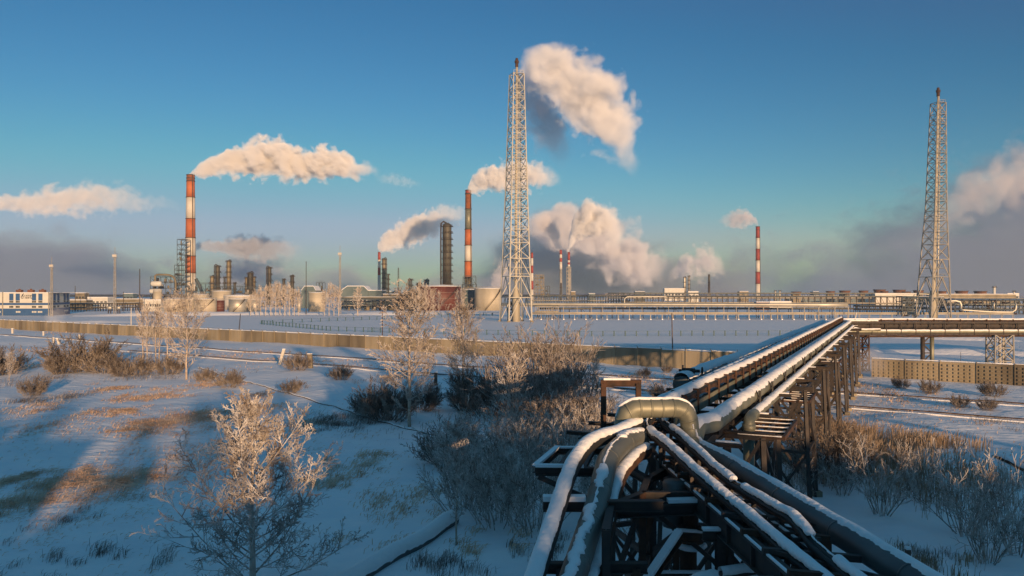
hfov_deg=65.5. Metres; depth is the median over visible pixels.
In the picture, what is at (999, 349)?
trestle
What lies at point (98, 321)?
snow bank
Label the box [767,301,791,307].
industrial shed
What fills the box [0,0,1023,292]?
sky
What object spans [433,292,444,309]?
frosted tree
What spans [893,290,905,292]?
cooling fan
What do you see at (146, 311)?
birch tree
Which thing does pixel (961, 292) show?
cooling fan
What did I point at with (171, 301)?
storage tank
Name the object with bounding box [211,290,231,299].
storage tank
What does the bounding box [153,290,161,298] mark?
storage tank
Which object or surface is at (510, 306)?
process frame
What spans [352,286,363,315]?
frosted tree
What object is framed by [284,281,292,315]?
frosted tree
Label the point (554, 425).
frosted bush
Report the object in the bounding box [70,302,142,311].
pipe bridge
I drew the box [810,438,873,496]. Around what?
bare shrub
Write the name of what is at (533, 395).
willow bush
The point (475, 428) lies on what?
frosted bush
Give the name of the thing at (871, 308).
pipe bridge
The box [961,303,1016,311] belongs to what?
pipe
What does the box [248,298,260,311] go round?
storage tank
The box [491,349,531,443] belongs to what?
birch tree
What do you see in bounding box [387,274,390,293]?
refinery column
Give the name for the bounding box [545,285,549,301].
process frame
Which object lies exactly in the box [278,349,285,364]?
post
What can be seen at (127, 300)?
industrial shed
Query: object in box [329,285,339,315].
frosted tree
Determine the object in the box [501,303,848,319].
pipe bridge
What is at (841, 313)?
pipe bridge
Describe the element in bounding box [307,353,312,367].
post
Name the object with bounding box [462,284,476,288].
process frame
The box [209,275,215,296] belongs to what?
refinery column
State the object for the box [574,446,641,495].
frosted bush
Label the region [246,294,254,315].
frosted tree
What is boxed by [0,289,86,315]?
office building
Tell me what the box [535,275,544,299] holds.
process frame
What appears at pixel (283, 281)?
refinery column
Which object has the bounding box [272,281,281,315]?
frosted tree
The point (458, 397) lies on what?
dark bush
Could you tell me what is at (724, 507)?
cable bundle
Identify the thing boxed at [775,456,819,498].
bare shrub
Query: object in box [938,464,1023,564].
bare shrub
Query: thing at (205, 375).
dark bush
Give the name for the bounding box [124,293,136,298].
works hut
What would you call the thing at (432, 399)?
dark bush
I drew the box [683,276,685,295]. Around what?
refinery column
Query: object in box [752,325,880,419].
insulated pipe
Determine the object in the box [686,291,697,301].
works hut
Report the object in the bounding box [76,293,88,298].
works hut
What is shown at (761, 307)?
industrial shed
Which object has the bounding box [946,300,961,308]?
pipe
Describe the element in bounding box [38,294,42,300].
window
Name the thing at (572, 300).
pipe bridge
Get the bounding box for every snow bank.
[46,320,139,322]
[72,311,337,316]
[339,311,498,314]
[744,346,1023,356]
[878,337,1020,341]
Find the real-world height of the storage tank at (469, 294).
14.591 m
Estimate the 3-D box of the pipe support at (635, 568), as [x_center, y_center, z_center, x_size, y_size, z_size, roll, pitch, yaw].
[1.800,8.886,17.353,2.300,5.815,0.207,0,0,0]
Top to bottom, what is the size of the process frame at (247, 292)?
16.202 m
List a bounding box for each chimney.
[184,174,195,297]
[378,252,380,289]
[464,190,471,288]
[531,252,533,302]
[559,250,561,299]
[560,283,561,299]
[567,252,569,299]
[708,274,709,299]
[755,226,760,300]
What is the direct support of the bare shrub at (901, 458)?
on the snow ground at (910, 523)
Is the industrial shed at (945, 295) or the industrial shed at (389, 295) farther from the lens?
the industrial shed at (945, 295)
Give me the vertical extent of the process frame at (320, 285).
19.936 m
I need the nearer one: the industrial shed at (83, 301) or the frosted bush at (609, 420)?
the frosted bush at (609, 420)
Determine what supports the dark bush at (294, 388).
on the snow ground at (910, 523)
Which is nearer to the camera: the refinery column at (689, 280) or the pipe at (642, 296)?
the pipe at (642, 296)
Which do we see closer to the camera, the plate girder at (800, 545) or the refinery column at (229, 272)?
the plate girder at (800, 545)
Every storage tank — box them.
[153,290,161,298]
[164,297,184,311]
[182,297,194,311]
[192,293,208,298]
[195,297,216,311]
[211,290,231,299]
[215,298,224,311]
[228,297,247,311]
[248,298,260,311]
[297,297,300,311]
[308,291,324,311]
[419,285,460,310]
[461,288,473,309]
[474,287,501,310]
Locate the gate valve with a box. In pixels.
[679,365,702,375]
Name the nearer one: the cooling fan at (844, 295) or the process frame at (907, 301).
the process frame at (907, 301)
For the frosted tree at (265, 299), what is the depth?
390.03 m
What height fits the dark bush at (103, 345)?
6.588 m
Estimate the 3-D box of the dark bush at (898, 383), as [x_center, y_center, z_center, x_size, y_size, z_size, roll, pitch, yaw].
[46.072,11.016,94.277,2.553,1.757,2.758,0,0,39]
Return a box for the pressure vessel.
[150,281,161,288]
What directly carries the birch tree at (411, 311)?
on the snow ground at (910, 523)
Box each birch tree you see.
[3,351,13,380]
[129,386,375,575]
[133,300,150,358]
[135,293,157,360]
[148,299,163,360]
[153,300,165,359]
[155,284,213,379]
[155,291,175,361]
[364,278,441,426]
[436,297,485,405]
[436,421,475,544]
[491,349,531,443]
[533,331,543,357]
[592,357,599,378]
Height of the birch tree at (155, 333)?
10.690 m
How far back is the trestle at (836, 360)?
64.52 m
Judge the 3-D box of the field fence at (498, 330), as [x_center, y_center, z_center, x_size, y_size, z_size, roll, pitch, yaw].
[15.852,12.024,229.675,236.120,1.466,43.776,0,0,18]
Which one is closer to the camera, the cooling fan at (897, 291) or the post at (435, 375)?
the post at (435, 375)
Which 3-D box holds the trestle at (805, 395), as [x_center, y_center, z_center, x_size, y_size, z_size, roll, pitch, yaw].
[13.805,8.520,44.109,6.085,6.767,4.433,0,0,25]
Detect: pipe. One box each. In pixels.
[198,367,483,448]
[334,509,459,575]
[524,418,643,575]
[559,427,649,575]
[588,442,652,575]
[614,397,701,455]
[624,296,665,307]
[643,418,833,575]
[645,334,815,426]
[655,418,866,575]
[657,321,828,396]
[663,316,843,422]
[673,320,825,387]
[688,440,944,575]
[697,319,877,439]
[742,409,759,562]
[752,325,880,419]
[762,321,844,376]
[852,321,1023,328]
[852,329,1023,332]
[860,335,1023,336]
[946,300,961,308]
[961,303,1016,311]
[994,453,1023,470]
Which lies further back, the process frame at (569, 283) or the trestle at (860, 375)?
the process frame at (569, 283)
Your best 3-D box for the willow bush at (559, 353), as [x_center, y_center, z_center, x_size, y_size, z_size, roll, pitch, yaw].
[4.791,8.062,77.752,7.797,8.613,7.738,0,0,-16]
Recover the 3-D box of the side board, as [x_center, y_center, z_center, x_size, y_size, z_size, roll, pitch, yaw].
[26.001,4.491,69.224,0.050,0.440,97.003,0,0,25]
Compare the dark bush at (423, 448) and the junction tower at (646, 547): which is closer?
the junction tower at (646, 547)
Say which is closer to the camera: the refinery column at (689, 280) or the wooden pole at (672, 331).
the wooden pole at (672, 331)
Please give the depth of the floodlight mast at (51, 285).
379.56 m
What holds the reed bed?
on the snow ground at (910, 523)
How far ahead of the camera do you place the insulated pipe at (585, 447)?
18.54 m
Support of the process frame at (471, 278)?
on the snow ground at (910, 523)
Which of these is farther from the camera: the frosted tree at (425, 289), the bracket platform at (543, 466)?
the frosted tree at (425, 289)
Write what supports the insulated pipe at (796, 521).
on the tray cradle
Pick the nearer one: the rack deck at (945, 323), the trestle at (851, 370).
the trestle at (851, 370)
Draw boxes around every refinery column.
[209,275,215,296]
[213,264,221,290]
[225,260,231,290]
[246,271,253,294]
[252,276,256,290]
[266,266,272,304]
[282,278,285,304]
[289,275,294,304]
[381,257,386,293]
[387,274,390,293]
[408,278,412,290]
[440,221,452,284]
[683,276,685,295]
[687,275,690,290]
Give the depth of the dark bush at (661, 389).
86.61 m
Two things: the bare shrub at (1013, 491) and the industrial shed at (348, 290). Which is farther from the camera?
the industrial shed at (348, 290)
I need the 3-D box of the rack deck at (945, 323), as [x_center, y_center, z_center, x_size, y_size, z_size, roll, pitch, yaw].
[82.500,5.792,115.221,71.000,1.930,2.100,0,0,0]
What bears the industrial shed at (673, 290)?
on the snow ground at (910, 523)
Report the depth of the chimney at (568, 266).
1078.59 m
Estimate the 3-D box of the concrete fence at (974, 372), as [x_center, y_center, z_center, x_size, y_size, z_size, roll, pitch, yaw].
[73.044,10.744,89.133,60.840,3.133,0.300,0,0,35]
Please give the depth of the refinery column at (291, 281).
728.98 m
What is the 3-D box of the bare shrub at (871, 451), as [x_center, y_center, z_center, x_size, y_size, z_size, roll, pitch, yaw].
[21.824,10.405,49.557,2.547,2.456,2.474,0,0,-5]
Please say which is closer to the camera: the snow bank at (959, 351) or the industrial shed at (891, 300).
the snow bank at (959, 351)
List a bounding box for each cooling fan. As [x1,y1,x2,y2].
[791,292,800,301]
[826,291,834,301]
[839,291,849,301]
[858,290,867,302]
[873,289,885,292]
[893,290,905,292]
[955,291,967,293]
[973,291,986,293]
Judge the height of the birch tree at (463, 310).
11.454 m
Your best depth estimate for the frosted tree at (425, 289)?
408.28 m
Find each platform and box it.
[532,445,603,496]
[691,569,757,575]
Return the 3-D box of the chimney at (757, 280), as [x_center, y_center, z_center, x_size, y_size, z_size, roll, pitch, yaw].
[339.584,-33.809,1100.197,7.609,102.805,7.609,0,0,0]
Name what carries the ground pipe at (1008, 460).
on the snow ground at (910, 523)
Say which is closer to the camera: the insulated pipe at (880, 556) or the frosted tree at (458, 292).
the insulated pipe at (880, 556)
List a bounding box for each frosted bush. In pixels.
[413,412,483,468]
[416,430,524,512]
[430,432,552,530]
[431,395,536,485]
[455,393,573,495]
[462,431,594,537]
[488,391,603,483]
[544,391,617,462]
[571,393,623,430]
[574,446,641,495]
[586,399,650,457]
[617,477,663,539]
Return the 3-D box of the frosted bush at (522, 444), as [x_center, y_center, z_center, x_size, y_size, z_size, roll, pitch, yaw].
[0.891,9.012,45.524,7.083,5.781,6.457,0,0,-18]
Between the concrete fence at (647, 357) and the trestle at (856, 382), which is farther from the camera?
the concrete fence at (647, 357)
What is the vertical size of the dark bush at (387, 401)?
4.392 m
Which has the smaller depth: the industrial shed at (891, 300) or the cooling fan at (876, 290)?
the industrial shed at (891, 300)
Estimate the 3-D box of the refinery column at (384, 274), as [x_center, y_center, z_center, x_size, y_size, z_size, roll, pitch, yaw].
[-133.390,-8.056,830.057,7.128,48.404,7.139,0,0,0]
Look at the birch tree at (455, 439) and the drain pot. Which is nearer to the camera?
the drain pot
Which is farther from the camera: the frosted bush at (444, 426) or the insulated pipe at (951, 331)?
the insulated pipe at (951, 331)
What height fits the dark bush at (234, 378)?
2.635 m
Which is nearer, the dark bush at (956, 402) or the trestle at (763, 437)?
the trestle at (763, 437)
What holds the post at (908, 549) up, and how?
on the snow ground at (910, 523)
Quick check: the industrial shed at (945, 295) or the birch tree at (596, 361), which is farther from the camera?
the industrial shed at (945, 295)
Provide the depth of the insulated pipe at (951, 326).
114.76 m
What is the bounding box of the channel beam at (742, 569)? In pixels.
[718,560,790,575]
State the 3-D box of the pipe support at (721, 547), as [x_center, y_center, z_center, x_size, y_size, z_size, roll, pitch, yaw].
[5.775,8.632,18.154,2.850,6.330,0.230,0,0,0]
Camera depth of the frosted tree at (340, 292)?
390.17 m
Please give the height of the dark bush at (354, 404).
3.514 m
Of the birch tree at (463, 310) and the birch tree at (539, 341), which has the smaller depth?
the birch tree at (463, 310)
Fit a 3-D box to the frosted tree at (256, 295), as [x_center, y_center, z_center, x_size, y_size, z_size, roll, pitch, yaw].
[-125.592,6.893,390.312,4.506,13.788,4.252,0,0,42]
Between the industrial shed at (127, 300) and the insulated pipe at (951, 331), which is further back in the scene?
the industrial shed at (127, 300)
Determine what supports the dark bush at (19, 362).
on the snow ground at (910, 523)
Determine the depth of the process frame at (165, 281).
669.88 m
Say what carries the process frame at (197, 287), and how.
on the snow ground at (910, 523)
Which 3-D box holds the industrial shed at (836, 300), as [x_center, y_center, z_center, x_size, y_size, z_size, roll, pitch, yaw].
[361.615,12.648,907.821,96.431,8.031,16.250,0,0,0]
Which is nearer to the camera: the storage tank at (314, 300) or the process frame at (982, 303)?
the process frame at (982, 303)
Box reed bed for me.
[758,410,1023,575]
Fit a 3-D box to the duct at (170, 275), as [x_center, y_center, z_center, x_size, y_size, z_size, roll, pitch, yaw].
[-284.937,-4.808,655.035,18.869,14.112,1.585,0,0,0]
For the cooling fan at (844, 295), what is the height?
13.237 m
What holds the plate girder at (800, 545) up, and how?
on the pipe support
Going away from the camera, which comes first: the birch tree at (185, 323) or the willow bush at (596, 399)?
the willow bush at (596, 399)
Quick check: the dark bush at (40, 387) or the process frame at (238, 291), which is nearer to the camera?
the dark bush at (40, 387)
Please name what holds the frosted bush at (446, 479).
on the snow ground at (910, 523)
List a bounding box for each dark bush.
[0,343,35,375]
[15,373,53,395]
[28,326,131,372]
[39,353,82,373]
[72,349,130,373]
[102,356,136,376]
[114,353,161,375]
[148,352,191,374]
[191,366,217,381]
[209,368,246,387]
[278,349,314,370]
[279,376,304,393]
[328,363,353,379]
[343,384,402,416]
[349,374,424,422]
[396,375,445,411]
[399,410,484,466]
[441,382,482,411]
[442,361,496,405]
[443,364,528,417]
[636,366,651,376]
[646,381,671,396]
[661,364,672,372]
[770,414,882,483]
[890,375,911,388]
[917,377,945,393]
[947,393,972,407]
[974,396,1000,410]
[975,378,1012,396]
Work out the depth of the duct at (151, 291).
636.67 m
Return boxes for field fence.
[261,320,791,335]
[262,313,486,323]
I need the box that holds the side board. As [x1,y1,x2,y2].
[674,322,839,424]
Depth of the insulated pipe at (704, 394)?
35.85 m
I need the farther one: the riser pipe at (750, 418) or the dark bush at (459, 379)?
the dark bush at (459, 379)
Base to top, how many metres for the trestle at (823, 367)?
6.624 m
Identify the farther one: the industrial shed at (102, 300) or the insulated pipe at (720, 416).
the industrial shed at (102, 300)
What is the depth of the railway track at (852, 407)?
80.57 m
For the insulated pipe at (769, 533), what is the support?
on the tray cradle
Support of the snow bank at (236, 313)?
on the snow ground at (910, 523)
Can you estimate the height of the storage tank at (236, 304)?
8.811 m
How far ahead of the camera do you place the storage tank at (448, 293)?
501.27 m
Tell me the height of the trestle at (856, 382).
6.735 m
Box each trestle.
[612,416,796,569]
[714,378,822,498]
[751,362,832,454]
[772,350,842,425]
[786,342,851,414]
[802,336,856,399]
[811,332,859,386]
[817,328,862,377]
[848,335,869,371]
[920,337,933,361]
[985,335,1014,364]
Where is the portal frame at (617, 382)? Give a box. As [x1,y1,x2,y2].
[600,378,641,427]
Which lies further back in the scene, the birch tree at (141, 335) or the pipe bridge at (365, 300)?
the pipe bridge at (365, 300)
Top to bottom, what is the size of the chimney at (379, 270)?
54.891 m
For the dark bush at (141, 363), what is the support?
on the snow ground at (910, 523)
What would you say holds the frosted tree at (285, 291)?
on the snow ground at (910, 523)
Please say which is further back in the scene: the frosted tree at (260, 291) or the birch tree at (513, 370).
the frosted tree at (260, 291)
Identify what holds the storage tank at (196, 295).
on the snow ground at (910, 523)
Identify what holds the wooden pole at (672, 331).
on the snow ground at (910, 523)
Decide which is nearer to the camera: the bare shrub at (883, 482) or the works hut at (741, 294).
the bare shrub at (883, 482)
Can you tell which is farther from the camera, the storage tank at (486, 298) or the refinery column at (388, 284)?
the refinery column at (388, 284)
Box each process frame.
[150,275,180,298]
[174,265,182,297]
[177,239,190,296]
[186,282,214,298]
[209,286,246,294]
[242,288,299,306]
[316,282,324,290]
[344,297,413,310]
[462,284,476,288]
[463,275,475,288]
[507,298,511,320]
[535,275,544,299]
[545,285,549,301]
[566,266,570,299]
[896,296,918,315]
[948,296,1023,314]
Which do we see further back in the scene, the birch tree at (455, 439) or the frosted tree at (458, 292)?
the frosted tree at (458, 292)
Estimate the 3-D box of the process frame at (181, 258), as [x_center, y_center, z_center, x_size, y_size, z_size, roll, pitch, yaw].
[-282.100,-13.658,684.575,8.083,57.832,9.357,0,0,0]
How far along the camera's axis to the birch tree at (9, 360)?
104.60 m
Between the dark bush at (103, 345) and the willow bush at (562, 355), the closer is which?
the willow bush at (562, 355)
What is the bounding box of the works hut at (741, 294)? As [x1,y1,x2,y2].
[737,291,747,301]
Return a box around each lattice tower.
[498,58,532,321]
[914,87,951,317]
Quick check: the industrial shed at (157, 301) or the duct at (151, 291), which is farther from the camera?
the duct at (151, 291)
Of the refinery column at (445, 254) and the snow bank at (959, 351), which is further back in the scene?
the refinery column at (445, 254)
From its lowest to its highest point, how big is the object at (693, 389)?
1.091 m
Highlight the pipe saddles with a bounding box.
[671,322,851,403]
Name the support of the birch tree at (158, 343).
on the snow ground at (910, 523)
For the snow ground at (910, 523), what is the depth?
61.11 m
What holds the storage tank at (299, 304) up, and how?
on the snow ground at (910, 523)
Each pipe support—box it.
[547,561,647,575]
[702,526,795,569]
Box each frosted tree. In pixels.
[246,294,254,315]
[251,289,258,311]
[255,286,263,315]
[262,285,268,315]
[266,282,274,315]
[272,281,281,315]
[277,281,283,308]
[279,285,288,315]
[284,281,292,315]
[290,287,297,315]
[295,287,303,315]
[319,288,327,315]
[325,282,333,308]
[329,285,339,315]
[334,285,342,315]
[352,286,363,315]
[416,279,424,310]
[422,283,431,308]
[429,287,437,310]
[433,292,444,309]
[454,291,462,314]
[459,288,465,306]
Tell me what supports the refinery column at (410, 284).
on the snow ground at (910, 523)
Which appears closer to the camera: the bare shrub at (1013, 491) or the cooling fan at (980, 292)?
the bare shrub at (1013, 491)
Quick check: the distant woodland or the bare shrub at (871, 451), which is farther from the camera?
the distant woodland
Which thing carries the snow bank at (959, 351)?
on the snow ground at (910, 523)
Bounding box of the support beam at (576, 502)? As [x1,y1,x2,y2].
[543,494,663,511]
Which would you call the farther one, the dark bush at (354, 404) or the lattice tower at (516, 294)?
the lattice tower at (516, 294)
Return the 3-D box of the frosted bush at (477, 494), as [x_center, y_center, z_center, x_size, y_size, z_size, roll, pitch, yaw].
[-0.779,9.359,39.271,5.227,4.680,5.734,0,0,-33]
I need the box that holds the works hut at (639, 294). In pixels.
[634,291,644,301]
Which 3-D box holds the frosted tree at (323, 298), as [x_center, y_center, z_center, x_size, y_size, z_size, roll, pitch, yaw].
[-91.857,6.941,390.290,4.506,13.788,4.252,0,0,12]
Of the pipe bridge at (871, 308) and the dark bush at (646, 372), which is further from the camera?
the pipe bridge at (871, 308)
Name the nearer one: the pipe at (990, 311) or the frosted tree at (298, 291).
the frosted tree at (298, 291)
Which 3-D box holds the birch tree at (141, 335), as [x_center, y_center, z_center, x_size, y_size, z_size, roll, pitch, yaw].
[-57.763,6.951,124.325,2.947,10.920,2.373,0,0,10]
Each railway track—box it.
[0,334,1023,405]
[120,350,1023,422]
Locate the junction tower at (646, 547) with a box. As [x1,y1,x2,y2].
[602,451,831,575]
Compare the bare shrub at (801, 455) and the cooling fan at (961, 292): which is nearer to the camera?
the bare shrub at (801, 455)
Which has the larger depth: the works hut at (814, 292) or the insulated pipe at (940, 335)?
the works hut at (814, 292)
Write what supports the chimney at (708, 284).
on the snow ground at (910, 523)
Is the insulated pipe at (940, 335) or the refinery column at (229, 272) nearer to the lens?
the insulated pipe at (940, 335)
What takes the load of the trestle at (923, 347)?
on the snow ground at (910, 523)
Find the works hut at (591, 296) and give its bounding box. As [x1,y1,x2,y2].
[588,293,594,299]
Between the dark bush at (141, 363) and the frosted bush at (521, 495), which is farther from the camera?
the dark bush at (141, 363)
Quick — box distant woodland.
[70,291,1023,296]
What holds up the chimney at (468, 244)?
on the snow ground at (910, 523)
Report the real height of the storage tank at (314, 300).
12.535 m
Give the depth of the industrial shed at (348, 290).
559.99 m
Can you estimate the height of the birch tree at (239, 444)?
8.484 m
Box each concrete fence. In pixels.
[0,319,818,373]
[871,357,1023,385]
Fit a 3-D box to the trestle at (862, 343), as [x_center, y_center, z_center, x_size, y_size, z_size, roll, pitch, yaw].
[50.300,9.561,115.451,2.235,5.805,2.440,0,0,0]
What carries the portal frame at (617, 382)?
on the rack deck at (714, 438)
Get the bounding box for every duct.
[149,289,161,298]
[154,274,176,290]
[194,278,202,293]
[223,294,255,309]
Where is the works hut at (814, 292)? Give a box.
[810,291,818,295]
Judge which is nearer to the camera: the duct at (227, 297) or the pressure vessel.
the duct at (227, 297)
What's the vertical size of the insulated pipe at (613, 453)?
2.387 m
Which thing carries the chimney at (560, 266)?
on the snow ground at (910, 523)
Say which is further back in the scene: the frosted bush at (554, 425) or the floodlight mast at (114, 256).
the floodlight mast at (114, 256)
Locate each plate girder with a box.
[653,456,789,575]
[694,475,828,570]
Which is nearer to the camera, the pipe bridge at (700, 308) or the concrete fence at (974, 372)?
the concrete fence at (974, 372)
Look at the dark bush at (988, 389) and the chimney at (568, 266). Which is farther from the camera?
the chimney at (568, 266)
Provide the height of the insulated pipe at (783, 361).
0.547 m
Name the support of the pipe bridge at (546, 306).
on the snow ground at (910, 523)
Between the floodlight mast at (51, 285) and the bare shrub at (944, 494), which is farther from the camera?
the floodlight mast at (51, 285)
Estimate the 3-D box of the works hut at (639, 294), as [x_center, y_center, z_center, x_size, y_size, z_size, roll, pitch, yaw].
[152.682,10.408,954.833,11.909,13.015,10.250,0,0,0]
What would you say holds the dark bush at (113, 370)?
on the snow ground at (910, 523)
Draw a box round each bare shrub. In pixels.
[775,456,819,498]
[785,431,825,473]
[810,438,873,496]
[835,430,935,516]
[850,436,883,474]
[885,438,930,474]
[891,444,957,502]
[903,434,1021,537]
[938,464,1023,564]
[963,446,1023,557]
[978,455,1023,497]
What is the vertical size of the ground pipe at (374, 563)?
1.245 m
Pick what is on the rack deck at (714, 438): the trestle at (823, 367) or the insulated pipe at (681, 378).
the insulated pipe at (681, 378)
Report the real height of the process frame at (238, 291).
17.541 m
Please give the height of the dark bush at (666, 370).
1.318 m
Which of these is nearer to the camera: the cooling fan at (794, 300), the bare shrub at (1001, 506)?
the bare shrub at (1001, 506)
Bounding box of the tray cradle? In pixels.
[655,454,883,575]
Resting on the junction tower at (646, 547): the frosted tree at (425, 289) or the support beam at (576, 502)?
the support beam at (576, 502)
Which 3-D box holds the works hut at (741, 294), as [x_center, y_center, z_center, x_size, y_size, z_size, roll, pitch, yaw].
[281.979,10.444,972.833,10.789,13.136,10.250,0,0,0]
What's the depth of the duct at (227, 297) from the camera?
521.88 m
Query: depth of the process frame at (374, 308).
501.01 m
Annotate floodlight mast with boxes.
[49,265,52,315]
[112,254,117,313]
[338,253,341,310]
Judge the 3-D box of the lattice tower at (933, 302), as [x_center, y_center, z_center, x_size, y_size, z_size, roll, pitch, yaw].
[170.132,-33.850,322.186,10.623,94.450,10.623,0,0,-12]
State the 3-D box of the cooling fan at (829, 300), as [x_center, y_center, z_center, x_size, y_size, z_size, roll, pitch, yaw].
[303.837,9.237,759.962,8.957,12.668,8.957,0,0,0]
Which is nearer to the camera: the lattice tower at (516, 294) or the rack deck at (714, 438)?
the rack deck at (714, 438)
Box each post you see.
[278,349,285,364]
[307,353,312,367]
[434,371,437,385]
[904,546,911,555]
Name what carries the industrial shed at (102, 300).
on the snow ground at (910, 523)
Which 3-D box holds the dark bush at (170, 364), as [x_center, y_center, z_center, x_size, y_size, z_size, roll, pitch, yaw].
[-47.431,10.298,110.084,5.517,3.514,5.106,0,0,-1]
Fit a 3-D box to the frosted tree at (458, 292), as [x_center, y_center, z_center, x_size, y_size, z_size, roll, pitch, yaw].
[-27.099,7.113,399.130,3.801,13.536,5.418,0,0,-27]
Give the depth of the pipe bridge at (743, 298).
711.68 m
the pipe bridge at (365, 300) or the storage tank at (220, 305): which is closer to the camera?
the storage tank at (220, 305)
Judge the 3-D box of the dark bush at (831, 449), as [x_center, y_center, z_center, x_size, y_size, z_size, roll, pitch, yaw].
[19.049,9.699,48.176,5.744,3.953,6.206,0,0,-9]
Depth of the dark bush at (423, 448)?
53.28 m
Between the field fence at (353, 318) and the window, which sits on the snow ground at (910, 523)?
the field fence at (353, 318)
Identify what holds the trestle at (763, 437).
on the snow ground at (910, 523)
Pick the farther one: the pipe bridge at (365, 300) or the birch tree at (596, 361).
the pipe bridge at (365, 300)
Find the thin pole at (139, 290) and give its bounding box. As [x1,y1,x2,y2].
[139,269,139,312]
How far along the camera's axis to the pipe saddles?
44.34 m
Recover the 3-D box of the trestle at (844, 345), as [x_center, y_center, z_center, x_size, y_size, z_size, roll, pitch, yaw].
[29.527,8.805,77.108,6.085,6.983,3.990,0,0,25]
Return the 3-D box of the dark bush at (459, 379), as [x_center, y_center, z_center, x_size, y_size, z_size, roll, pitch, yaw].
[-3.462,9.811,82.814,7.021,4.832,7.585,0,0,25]
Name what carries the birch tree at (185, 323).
on the snow ground at (910, 523)
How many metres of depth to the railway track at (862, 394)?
121.14 m
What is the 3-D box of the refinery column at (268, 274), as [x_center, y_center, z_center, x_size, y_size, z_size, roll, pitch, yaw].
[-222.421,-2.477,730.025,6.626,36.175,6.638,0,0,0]
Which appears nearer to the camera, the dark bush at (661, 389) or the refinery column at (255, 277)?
the dark bush at (661, 389)
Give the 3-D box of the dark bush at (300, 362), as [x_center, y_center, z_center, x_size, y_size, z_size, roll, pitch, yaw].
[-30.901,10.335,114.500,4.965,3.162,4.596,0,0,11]
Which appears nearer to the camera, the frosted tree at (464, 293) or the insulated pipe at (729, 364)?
the insulated pipe at (729, 364)
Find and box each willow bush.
[464,344,582,435]
[476,315,606,430]
[515,359,623,445]
[525,327,605,406]
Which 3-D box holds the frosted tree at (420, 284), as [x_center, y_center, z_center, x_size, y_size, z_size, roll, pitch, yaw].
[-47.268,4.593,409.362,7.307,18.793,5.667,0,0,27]
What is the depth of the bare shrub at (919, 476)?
43.76 m
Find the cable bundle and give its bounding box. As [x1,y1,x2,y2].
[663,459,749,527]
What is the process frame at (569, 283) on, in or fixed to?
on the snow ground at (910, 523)
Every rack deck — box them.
[566,325,858,450]
[852,321,1023,334]
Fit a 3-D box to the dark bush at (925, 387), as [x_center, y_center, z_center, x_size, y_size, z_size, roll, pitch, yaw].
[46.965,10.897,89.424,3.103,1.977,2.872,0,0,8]
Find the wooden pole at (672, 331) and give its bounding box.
[671,313,672,349]
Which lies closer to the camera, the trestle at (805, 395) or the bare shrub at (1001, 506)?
the bare shrub at (1001, 506)
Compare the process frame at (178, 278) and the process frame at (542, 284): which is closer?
the process frame at (178, 278)
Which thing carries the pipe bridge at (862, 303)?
on the snow ground at (910, 523)
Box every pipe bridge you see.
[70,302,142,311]
[341,296,414,309]
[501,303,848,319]
[525,295,629,306]
[529,312,1013,319]
[535,305,558,318]
[538,308,853,317]
[608,293,938,304]
[621,296,900,308]
[853,305,914,311]
[903,296,944,311]
[938,298,1023,313]
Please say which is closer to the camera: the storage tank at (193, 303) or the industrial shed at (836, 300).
the storage tank at (193, 303)
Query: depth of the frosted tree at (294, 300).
390.09 m
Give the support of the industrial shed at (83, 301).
on the snow ground at (910, 523)
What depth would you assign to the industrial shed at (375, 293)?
560.98 m
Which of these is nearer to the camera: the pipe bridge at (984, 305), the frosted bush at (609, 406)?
the frosted bush at (609, 406)
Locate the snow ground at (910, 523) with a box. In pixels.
[0,293,1023,575]
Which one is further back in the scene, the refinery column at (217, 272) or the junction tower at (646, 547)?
the refinery column at (217, 272)
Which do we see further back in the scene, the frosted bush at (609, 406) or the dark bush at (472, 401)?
the dark bush at (472, 401)
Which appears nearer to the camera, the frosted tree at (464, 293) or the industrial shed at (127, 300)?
the frosted tree at (464, 293)
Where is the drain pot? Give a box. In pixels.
[663,478,706,569]
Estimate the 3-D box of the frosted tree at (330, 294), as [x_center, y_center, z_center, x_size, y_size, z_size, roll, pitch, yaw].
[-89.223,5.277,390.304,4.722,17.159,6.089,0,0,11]
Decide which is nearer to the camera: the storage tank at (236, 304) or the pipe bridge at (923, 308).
the pipe bridge at (923, 308)
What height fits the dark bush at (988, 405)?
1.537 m
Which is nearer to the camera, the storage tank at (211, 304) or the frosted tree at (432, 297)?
the frosted tree at (432, 297)
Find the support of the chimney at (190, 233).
on the snow ground at (910, 523)
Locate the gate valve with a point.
(694, 370)
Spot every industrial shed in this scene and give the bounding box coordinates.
[70,299,92,309]
[87,297,114,308]
[115,299,143,304]
[143,299,163,310]
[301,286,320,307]
[341,286,371,308]
[368,290,385,308]
[383,294,415,308]
[663,288,683,300]
[754,302,768,309]
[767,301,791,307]
[786,299,855,301]
[865,293,916,304]
[926,294,1015,302]
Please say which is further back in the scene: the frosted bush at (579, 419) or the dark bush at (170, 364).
the dark bush at (170, 364)
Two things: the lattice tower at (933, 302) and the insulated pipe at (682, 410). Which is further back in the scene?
the lattice tower at (933, 302)
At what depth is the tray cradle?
16.46 m

